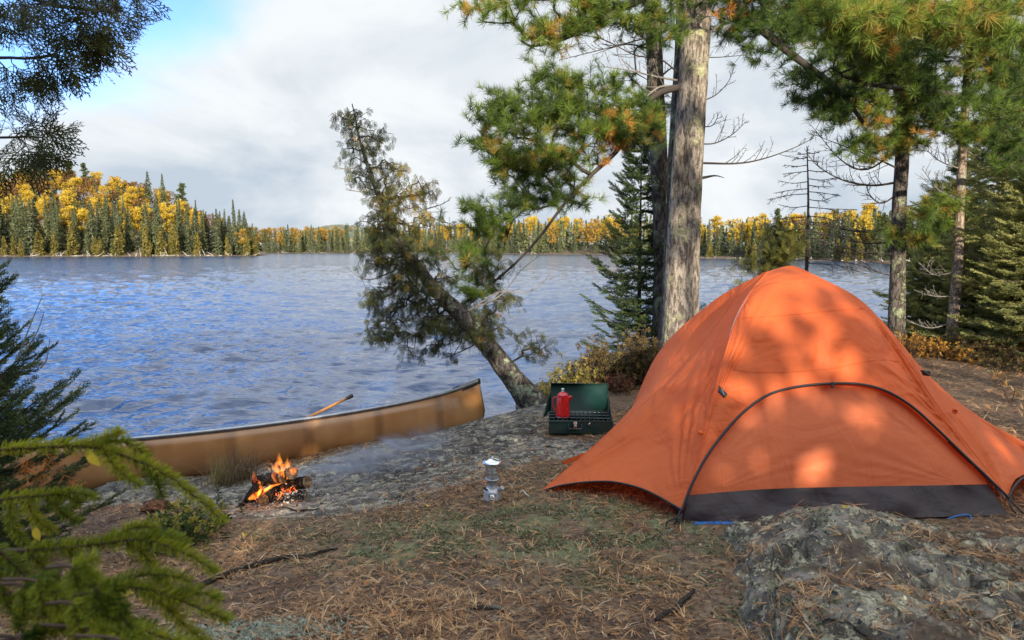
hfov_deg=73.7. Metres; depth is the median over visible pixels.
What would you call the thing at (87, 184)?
maple tree
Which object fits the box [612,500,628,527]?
grass tuft
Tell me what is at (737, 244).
fir tree
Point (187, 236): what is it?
spruce tree
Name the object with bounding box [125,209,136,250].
fir tree
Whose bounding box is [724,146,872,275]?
dead tree
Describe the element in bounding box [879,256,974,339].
fir tree
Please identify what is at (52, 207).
spruce tree
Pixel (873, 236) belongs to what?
fir tree
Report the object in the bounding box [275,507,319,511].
stick
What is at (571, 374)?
bush
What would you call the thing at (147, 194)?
spruce tree
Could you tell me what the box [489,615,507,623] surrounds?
rock
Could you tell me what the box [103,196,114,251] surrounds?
spruce tree
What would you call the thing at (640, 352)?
bush
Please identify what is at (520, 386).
cedar tree
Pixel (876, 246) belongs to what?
fir tree
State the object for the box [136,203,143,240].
spruce tree
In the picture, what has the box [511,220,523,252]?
fir tree
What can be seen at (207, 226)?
spruce tree
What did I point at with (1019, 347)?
bush
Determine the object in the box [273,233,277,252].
spruce tree
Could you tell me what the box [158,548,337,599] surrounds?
stick
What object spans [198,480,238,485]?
rock
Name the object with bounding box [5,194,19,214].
birch tree
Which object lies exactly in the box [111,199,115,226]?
spruce tree
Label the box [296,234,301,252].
fir tree
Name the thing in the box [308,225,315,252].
spruce tree
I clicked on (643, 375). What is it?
bush
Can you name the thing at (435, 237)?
spruce tree
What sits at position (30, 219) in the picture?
spruce tree
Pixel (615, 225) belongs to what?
birch tree
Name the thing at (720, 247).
fir tree
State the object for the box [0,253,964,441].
water
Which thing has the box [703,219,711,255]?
spruce tree
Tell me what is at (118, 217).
spruce tree
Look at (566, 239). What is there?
forest
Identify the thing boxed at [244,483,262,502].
log
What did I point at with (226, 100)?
sky
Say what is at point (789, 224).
birch tree
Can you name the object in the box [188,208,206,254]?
spruce tree
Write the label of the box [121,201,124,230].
fir tree
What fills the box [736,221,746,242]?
maple tree
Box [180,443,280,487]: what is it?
grass tuft
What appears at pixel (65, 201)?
birch tree
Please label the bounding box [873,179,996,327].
fir tree
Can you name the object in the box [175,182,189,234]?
pine tree
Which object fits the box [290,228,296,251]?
spruce tree
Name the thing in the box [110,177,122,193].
birch tree
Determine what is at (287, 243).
spruce tree
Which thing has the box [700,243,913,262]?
shore terrain
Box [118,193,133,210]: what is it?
birch tree
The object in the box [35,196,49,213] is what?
birch tree
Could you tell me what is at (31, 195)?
birch tree
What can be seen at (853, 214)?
birch tree
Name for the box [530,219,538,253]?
fir tree
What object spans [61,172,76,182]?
maple tree
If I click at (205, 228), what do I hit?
spruce tree
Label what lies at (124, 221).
birch tree
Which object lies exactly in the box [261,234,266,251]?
fir tree
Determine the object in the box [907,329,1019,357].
bush
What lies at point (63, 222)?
maple tree
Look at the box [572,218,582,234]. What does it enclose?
birch tree
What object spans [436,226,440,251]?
spruce tree
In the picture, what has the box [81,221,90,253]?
fir tree
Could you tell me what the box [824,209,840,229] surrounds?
maple tree
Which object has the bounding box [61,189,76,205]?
birch tree
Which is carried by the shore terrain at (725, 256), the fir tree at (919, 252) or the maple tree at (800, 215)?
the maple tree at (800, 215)
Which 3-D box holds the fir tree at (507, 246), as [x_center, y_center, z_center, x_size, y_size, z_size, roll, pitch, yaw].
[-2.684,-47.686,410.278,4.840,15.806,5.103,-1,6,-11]
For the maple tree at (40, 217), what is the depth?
259.09 m
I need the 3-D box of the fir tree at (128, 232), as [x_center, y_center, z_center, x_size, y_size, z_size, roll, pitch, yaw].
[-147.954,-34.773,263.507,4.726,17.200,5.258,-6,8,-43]
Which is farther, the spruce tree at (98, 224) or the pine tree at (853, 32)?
the spruce tree at (98, 224)
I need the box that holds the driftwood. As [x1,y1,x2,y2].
[30,248,932,261]
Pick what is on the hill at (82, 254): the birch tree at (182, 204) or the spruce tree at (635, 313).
the birch tree at (182, 204)
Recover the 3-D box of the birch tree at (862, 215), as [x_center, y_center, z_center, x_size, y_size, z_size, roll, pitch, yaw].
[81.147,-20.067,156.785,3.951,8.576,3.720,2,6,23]
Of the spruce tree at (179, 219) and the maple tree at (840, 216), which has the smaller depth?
the maple tree at (840, 216)
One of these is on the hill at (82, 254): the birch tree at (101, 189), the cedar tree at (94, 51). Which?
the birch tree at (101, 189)
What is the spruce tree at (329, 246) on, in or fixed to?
on the shore terrain at (580, 252)
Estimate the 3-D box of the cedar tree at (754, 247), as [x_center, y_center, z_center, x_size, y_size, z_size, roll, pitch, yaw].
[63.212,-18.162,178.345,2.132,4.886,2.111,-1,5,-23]
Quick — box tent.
[542,266,1023,526]
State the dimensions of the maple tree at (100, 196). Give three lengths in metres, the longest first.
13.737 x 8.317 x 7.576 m
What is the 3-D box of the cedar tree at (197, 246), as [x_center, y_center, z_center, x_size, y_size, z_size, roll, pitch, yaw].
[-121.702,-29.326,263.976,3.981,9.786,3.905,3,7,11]
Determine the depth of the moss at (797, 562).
2.91 m
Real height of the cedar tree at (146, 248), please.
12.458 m
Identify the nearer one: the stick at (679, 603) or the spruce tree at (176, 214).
the stick at (679, 603)
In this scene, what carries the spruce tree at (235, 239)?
on the hill at (82, 254)
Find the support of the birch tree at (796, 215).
on the shore terrain at (725, 256)
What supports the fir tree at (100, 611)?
on the ground at (474, 448)
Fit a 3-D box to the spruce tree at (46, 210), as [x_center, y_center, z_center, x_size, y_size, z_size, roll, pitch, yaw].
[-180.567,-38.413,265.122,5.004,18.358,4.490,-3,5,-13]
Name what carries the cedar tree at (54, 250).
on the hill at (82, 254)
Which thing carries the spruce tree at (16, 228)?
on the hill at (82, 254)
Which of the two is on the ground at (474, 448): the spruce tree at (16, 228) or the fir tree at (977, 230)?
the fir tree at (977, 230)
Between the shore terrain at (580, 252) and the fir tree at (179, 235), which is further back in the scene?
the shore terrain at (580, 252)
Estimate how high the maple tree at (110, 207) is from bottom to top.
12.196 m
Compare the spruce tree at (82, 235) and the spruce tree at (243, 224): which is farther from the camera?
the spruce tree at (243, 224)
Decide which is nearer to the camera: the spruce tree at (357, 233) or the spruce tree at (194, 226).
the spruce tree at (194, 226)
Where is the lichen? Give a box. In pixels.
[151,610,397,639]
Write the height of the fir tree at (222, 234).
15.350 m
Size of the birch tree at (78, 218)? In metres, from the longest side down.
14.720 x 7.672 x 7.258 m
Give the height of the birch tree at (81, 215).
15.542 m
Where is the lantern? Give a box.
[482,456,503,501]
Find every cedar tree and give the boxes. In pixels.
[0,0,171,200]
[0,236,9,254]
[10,235,17,254]
[17,238,25,256]
[31,231,47,255]
[49,231,59,255]
[64,223,80,254]
[91,236,97,254]
[95,237,104,256]
[110,225,126,255]
[141,224,152,256]
[155,227,166,255]
[167,223,177,254]
[170,222,181,254]
[192,232,202,254]
[224,235,230,255]
[242,229,251,255]
[250,238,258,255]
[329,104,562,408]
[705,240,713,256]
[729,216,810,289]
[744,238,751,257]
[750,241,756,255]
[832,238,841,259]
[843,237,852,260]
[853,237,864,260]
[906,245,911,260]
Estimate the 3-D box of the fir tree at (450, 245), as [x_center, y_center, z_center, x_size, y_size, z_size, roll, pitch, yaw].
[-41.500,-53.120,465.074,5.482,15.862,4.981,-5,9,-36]
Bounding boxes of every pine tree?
[79,163,90,195]
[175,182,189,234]
[401,0,880,347]
[593,0,674,348]
[658,1,682,348]
[761,0,977,340]
[772,208,783,232]
[779,0,1023,181]
[897,0,1023,344]
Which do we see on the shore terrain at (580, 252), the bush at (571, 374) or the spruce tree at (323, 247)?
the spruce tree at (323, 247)
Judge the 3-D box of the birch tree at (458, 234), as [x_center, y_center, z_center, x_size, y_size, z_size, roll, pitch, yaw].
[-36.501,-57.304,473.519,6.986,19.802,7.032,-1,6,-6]
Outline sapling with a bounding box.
[988,371,1020,405]
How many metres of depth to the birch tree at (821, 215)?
174.34 m
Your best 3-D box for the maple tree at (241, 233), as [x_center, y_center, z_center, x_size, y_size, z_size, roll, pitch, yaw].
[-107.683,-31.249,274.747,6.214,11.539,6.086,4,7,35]
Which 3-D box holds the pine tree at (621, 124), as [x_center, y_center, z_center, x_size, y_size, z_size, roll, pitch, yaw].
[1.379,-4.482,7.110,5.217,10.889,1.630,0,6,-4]
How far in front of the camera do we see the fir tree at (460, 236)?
452.06 m
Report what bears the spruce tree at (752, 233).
on the shore terrain at (725, 256)
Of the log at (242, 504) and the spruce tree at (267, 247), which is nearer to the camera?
the log at (242, 504)
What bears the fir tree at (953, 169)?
on the ground at (474, 448)
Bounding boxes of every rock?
[94,477,170,493]
[140,498,173,513]
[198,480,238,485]
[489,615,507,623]
[516,382,549,409]
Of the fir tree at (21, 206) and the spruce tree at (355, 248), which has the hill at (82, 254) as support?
the fir tree at (21, 206)
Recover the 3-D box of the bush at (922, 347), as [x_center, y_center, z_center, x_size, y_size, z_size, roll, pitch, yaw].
[5.451,0.349,8.921,0.875,0.471,1.427,-5,8,-39]
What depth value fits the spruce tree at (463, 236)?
447.94 m
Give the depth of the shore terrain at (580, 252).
389.88 m
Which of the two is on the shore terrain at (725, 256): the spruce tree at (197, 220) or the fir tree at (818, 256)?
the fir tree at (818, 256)
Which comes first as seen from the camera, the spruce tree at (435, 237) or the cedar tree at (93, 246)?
the cedar tree at (93, 246)
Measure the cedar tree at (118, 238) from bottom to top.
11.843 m
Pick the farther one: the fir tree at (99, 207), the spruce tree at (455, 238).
the spruce tree at (455, 238)
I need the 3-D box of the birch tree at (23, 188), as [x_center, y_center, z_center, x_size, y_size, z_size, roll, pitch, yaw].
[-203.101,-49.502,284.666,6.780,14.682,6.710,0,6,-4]
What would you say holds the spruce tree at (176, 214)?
on the hill at (82, 254)
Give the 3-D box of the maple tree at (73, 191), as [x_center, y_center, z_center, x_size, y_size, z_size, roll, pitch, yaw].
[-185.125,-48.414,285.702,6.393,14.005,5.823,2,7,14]
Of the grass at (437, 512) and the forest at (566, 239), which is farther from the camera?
the forest at (566, 239)
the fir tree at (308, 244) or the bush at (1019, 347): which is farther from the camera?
the fir tree at (308, 244)
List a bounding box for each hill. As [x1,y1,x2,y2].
[0,197,265,256]
[259,224,531,248]
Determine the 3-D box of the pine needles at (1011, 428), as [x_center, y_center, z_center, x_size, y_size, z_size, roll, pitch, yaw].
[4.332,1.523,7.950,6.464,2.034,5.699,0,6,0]
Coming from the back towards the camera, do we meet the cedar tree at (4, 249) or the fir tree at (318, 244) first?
the fir tree at (318, 244)
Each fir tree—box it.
[0,201,7,244]
[0,258,125,574]
[0,425,237,639]
[5,196,23,242]
[9,195,15,246]
[12,198,23,249]
[19,193,24,225]
[43,206,51,251]
[50,201,66,249]
[55,217,63,249]
[57,205,66,241]
[73,208,84,247]
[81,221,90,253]
[87,204,97,251]
[93,197,102,234]
[99,201,113,253]
[113,182,121,203]
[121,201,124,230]
[123,207,136,249]
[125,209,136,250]
[136,202,151,250]
[149,204,162,254]
[176,215,184,251]
[181,204,192,250]
[200,211,209,251]
[201,220,209,252]
[221,208,228,248]
[221,218,224,251]
[232,209,242,254]
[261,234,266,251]
[270,235,273,252]
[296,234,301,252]
[305,226,310,251]
[314,226,323,252]
[338,229,343,252]
[344,229,350,252]
[363,234,367,252]
[419,230,426,250]
[448,235,452,251]
[458,226,462,251]
[487,231,494,251]
[504,235,510,252]
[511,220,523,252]
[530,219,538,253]
[714,225,728,255]
[733,228,739,253]
[809,232,811,258]
[812,228,823,258]
[832,219,843,250]
[858,216,868,257]
[869,219,876,257]
[871,226,880,259]
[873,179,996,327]
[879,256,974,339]
[906,18,1023,362]
[906,147,1001,321]
[906,240,1021,342]
[909,104,1023,329]
[943,157,1023,371]
[970,162,1022,274]
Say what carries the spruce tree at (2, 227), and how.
on the hill at (82, 254)
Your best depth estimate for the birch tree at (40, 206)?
272.03 m
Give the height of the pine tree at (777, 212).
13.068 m
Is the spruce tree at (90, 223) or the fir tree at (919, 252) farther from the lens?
the spruce tree at (90, 223)
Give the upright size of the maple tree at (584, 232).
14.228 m
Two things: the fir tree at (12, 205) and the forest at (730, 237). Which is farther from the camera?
the fir tree at (12, 205)
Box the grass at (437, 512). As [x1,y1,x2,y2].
[237,482,542,545]
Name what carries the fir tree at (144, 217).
on the hill at (82, 254)
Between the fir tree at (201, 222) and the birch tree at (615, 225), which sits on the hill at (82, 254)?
the fir tree at (201, 222)
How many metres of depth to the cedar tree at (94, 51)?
2.88 m
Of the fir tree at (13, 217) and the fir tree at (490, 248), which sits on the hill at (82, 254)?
the fir tree at (13, 217)
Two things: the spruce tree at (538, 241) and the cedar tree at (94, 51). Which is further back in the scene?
the spruce tree at (538, 241)
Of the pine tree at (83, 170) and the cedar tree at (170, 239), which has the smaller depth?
the cedar tree at (170, 239)
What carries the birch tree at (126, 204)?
on the hill at (82, 254)
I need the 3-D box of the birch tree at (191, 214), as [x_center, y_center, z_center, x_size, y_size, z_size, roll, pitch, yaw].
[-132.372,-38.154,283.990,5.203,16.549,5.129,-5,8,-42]
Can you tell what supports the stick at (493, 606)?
on the ground at (474, 448)
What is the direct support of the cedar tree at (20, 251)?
on the hill at (82, 254)
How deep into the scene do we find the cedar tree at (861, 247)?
141.50 m
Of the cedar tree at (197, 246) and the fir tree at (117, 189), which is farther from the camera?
the fir tree at (117, 189)
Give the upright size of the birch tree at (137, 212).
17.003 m
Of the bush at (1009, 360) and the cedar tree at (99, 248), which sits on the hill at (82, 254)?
the cedar tree at (99, 248)
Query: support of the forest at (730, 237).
on the shore terrain at (725, 256)
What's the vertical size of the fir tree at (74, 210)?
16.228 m
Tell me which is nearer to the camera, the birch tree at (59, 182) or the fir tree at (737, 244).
the fir tree at (737, 244)
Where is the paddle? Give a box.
[307,394,352,416]
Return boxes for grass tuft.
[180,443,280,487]
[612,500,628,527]
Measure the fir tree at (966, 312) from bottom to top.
1.778 m
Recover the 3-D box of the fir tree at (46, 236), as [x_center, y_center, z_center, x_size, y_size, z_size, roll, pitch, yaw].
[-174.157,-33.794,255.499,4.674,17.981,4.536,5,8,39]
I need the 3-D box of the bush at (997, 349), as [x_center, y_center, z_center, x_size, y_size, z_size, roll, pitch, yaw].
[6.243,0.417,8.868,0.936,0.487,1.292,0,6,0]
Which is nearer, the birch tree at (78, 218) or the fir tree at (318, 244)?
the birch tree at (78, 218)
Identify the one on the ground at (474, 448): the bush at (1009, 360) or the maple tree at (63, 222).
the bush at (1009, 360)
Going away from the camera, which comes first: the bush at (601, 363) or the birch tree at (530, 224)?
the bush at (601, 363)
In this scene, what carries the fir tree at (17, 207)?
on the hill at (82, 254)
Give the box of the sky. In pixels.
[0,0,1023,245]
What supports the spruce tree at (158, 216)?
on the hill at (82, 254)
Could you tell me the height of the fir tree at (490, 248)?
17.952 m
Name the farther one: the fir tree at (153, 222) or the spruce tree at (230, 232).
the spruce tree at (230, 232)
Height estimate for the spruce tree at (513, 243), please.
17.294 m
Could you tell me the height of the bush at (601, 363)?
1.174 m
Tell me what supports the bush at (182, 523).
on the ground at (474, 448)
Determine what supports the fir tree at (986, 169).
on the ground at (474, 448)
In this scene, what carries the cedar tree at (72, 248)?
on the hill at (82, 254)
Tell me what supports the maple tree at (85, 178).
on the hill at (82, 254)
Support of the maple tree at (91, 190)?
on the hill at (82, 254)
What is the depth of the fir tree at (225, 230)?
279.46 m
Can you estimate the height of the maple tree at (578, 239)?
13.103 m
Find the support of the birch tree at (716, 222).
on the shore terrain at (725, 256)
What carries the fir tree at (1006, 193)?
on the ground at (474, 448)
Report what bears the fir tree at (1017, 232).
on the ground at (474, 448)
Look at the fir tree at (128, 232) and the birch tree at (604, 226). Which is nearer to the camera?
the fir tree at (128, 232)
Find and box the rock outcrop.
[721,504,1023,639]
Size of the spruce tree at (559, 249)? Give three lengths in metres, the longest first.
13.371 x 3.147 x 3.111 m
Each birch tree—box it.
[0,204,9,220]
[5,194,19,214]
[17,184,29,215]
[22,189,34,210]
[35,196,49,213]
[35,199,48,221]
[45,190,55,205]
[49,172,61,198]
[54,169,66,192]
[59,195,76,213]
[59,206,80,229]
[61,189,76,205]
[67,176,81,191]
[68,209,88,242]
[76,208,88,231]
[89,171,103,187]
[89,196,98,217]
[98,185,107,201]
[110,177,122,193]
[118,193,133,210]
[118,197,131,213]
[121,214,135,234]
[124,186,139,214]
[129,206,145,247]
[137,187,147,198]
[142,203,151,213]
[156,191,172,207]
[158,202,166,223]
[160,204,181,223]
[161,212,176,233]
[174,199,186,224]
[188,208,199,228]
[455,224,462,239]
[524,217,537,245]
[547,216,554,237]
[557,216,569,237]
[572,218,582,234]
[598,217,610,250]
[608,219,622,234]
[708,215,723,236]
[743,222,750,240]
[754,212,771,225]
[784,213,796,226]
[791,214,804,227]
[818,214,832,232]
[822,216,836,236]
[844,210,857,233]
[859,202,880,229]
[859,214,873,223]
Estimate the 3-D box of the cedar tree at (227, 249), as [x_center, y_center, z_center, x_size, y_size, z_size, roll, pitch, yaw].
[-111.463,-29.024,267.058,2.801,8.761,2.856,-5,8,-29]
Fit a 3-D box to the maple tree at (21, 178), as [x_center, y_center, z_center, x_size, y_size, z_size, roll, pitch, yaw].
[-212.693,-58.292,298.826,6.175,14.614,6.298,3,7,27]
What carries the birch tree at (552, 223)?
on the shore terrain at (580, 252)
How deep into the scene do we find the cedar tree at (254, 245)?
277.70 m
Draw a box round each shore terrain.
[260,244,628,254]
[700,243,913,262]
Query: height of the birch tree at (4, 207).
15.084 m
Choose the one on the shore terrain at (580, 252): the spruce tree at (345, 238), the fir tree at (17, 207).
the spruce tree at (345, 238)
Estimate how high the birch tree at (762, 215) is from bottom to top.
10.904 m
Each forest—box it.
[0,168,236,240]
[238,213,703,252]
[700,203,1004,258]
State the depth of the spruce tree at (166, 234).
278.51 m
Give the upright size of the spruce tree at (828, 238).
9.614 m
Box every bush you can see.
[114,485,248,562]
[538,353,602,396]
[565,333,639,387]
[597,371,639,394]
[609,324,664,388]
[635,356,655,382]
[894,326,981,364]
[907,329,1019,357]
[945,334,1023,360]
[965,346,1023,374]
[985,335,1023,360]
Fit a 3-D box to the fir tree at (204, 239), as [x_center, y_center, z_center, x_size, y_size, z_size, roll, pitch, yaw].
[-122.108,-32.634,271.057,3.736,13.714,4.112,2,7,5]
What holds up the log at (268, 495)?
on the ground at (474, 448)
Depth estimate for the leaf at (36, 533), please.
1.35 m
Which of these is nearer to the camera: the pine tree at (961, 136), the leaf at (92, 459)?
the leaf at (92, 459)
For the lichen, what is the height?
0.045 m
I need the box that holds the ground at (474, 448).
[0,334,1023,639]
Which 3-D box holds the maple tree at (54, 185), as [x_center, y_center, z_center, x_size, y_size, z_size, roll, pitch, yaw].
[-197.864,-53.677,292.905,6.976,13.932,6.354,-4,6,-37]
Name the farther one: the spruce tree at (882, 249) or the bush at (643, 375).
the spruce tree at (882, 249)
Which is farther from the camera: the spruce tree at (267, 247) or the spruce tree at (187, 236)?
the spruce tree at (267, 247)
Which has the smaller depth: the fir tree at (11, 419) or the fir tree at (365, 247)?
the fir tree at (11, 419)
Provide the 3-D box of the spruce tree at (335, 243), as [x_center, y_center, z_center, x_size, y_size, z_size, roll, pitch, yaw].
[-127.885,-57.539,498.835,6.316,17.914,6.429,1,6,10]
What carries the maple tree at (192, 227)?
on the hill at (82, 254)
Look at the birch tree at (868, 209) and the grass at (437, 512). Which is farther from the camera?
the birch tree at (868, 209)
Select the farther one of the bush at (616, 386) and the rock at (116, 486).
the bush at (616, 386)
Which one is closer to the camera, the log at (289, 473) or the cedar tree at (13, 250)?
the log at (289, 473)
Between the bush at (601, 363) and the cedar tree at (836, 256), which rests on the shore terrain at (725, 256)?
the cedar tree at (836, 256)
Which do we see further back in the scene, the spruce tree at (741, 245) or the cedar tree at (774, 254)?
the spruce tree at (741, 245)
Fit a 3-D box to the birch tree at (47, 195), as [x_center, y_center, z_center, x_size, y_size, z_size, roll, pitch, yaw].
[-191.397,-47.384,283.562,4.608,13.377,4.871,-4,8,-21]
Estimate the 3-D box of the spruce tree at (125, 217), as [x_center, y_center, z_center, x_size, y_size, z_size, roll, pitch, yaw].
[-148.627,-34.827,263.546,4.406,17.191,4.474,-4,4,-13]
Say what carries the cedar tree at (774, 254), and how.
on the ground at (474, 448)
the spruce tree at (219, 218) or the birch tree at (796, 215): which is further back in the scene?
the spruce tree at (219, 218)
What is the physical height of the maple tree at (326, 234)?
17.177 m
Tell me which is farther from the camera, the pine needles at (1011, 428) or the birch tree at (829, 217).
the birch tree at (829, 217)
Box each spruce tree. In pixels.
[0,203,9,246]
[2,198,11,239]
[9,209,23,251]
[20,199,38,254]
[20,206,33,251]
[26,199,45,246]
[42,197,50,240]
[46,203,60,250]
[47,187,55,229]
[49,208,61,252]
[70,208,80,251]
[74,216,83,248]
[77,202,84,241]
[82,200,99,254]
[95,205,103,242]
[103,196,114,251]
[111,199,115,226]
[113,198,126,251]
[124,208,133,249]
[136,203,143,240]
[140,218,154,254]
[141,171,154,217]
[151,196,167,254]
[158,174,169,221]
[164,204,168,242]
[174,202,184,240]
[176,198,185,249]
[183,210,192,253]
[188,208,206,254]
[191,200,202,244]
[202,210,209,248]
[204,212,212,248]
[208,213,216,250]
[211,209,223,254]
[216,214,223,253]
[218,211,224,251]
[224,216,234,253]
[230,199,240,254]
[239,212,249,251]
[239,216,245,254]
[250,223,254,254]
[265,230,269,252]
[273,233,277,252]
[284,224,291,251]
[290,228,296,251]
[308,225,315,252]
[321,233,325,251]
[327,229,332,251]
[333,229,339,252]
[343,225,348,250]
[353,232,356,251]
[355,225,361,251]
[433,225,438,250]
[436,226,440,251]
[440,227,445,251]
[462,228,466,250]
[510,225,515,252]
[537,221,540,252]
[557,233,561,252]
[572,233,575,252]
[579,138,705,381]
[594,232,598,253]
[700,229,706,255]
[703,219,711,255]
[714,227,719,255]
[737,220,743,256]
[750,219,758,255]
[824,220,831,257]
[842,211,850,251]
[842,219,849,259]
[875,213,886,259]
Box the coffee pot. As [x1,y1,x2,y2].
[552,388,571,417]
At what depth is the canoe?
6.07 m
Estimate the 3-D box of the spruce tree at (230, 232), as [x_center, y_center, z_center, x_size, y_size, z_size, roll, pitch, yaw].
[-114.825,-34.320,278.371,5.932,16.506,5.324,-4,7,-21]
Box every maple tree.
[16,171,28,189]
[22,214,44,233]
[41,179,58,197]
[59,188,75,197]
[59,212,69,232]
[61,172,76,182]
[79,177,89,188]
[84,180,92,196]
[84,186,95,203]
[90,178,100,190]
[93,192,111,206]
[101,203,117,218]
[118,179,127,193]
[189,219,201,238]
[233,228,251,247]
[260,227,273,241]
[323,228,331,247]
[572,229,580,241]
[579,227,587,250]
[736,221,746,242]
[793,213,805,232]
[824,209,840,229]
[836,210,856,229]
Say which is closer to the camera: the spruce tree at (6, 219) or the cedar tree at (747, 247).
the cedar tree at (747, 247)
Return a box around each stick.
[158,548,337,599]
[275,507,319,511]
[470,595,507,614]
[654,588,695,621]
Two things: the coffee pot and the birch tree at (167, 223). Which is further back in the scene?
the birch tree at (167, 223)
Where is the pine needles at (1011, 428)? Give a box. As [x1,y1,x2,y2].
[631,352,1023,436]
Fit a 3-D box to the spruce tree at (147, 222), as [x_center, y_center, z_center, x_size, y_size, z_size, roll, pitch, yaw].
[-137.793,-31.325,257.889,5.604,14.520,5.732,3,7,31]
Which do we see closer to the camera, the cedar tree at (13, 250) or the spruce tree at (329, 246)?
the cedar tree at (13, 250)
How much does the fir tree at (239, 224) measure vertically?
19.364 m
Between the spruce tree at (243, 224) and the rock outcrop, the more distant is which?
the spruce tree at (243, 224)
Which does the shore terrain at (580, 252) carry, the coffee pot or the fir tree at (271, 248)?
the fir tree at (271, 248)
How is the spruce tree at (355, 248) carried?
on the shore terrain at (580, 252)
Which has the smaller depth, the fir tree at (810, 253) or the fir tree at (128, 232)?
the fir tree at (810, 253)
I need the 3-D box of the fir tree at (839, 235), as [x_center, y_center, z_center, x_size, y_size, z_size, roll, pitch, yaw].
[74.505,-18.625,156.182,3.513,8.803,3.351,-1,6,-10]
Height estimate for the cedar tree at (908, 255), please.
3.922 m
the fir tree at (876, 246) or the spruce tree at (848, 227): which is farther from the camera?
the spruce tree at (848, 227)
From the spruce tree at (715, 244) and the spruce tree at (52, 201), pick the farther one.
the spruce tree at (52, 201)
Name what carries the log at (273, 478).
on the log at (268, 495)
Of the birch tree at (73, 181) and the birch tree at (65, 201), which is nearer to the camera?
the birch tree at (65, 201)
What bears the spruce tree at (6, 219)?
on the hill at (82, 254)
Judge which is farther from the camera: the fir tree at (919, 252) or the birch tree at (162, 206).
the birch tree at (162, 206)
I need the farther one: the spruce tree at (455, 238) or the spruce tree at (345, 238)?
the spruce tree at (345, 238)
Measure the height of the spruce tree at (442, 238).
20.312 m
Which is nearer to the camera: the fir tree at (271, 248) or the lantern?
the lantern
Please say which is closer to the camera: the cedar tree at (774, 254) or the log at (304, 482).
the log at (304, 482)
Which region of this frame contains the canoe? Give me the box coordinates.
[1,378,484,492]
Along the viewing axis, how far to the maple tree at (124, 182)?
309.47 m
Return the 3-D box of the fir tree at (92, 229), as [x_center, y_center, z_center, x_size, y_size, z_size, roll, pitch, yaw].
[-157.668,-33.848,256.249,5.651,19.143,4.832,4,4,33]
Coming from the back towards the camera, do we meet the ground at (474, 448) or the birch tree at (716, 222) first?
the birch tree at (716, 222)
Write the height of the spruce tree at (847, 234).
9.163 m
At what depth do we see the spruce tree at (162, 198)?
297.41 m
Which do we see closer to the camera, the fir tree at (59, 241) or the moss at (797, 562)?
the moss at (797, 562)
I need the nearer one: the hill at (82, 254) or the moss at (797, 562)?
the moss at (797, 562)
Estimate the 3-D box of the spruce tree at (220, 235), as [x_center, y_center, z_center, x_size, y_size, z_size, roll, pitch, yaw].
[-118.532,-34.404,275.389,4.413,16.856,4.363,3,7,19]
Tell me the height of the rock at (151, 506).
0.118 m
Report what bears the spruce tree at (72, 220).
on the hill at (82, 254)
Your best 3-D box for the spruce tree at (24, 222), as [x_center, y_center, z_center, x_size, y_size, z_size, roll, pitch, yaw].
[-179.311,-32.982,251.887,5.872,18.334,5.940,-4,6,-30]
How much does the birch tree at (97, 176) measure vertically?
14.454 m
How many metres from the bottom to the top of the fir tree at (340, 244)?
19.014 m
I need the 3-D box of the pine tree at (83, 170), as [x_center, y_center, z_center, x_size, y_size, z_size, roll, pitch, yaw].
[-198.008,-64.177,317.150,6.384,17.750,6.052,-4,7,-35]
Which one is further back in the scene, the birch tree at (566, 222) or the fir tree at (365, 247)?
the fir tree at (365, 247)
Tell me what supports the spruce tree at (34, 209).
on the hill at (82, 254)
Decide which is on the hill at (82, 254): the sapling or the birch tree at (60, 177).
the birch tree at (60, 177)
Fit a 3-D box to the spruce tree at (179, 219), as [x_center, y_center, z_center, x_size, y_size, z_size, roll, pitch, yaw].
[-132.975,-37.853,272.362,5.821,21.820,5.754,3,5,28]
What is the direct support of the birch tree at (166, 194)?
on the hill at (82, 254)
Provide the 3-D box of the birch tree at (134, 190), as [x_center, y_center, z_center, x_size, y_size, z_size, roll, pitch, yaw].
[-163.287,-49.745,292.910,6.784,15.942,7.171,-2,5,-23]
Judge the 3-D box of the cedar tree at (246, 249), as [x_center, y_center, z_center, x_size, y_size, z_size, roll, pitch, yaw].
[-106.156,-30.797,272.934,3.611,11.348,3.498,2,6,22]
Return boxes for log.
[238,489,263,506]
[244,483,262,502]
[252,471,285,485]
[257,484,281,505]
[279,475,311,491]
[279,490,306,501]
[283,467,298,481]
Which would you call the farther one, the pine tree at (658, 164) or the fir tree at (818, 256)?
the fir tree at (818, 256)
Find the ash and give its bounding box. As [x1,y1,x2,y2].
[223,483,333,512]
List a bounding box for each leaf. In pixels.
[32,527,40,539]
[86,449,99,465]
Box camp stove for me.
[543,383,612,434]
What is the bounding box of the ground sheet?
[693,514,972,524]
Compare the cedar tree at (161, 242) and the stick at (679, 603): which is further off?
the cedar tree at (161, 242)
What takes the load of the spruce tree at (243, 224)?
on the hill at (82, 254)
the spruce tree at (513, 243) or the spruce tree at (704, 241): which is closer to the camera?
the spruce tree at (704, 241)
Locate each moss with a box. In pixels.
[1,441,788,639]
[668,508,1022,639]
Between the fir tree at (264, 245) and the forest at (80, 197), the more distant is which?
the fir tree at (264, 245)
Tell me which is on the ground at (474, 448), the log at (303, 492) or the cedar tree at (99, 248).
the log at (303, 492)
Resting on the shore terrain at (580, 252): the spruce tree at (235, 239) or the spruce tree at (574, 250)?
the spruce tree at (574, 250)
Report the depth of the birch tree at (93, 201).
276.99 m

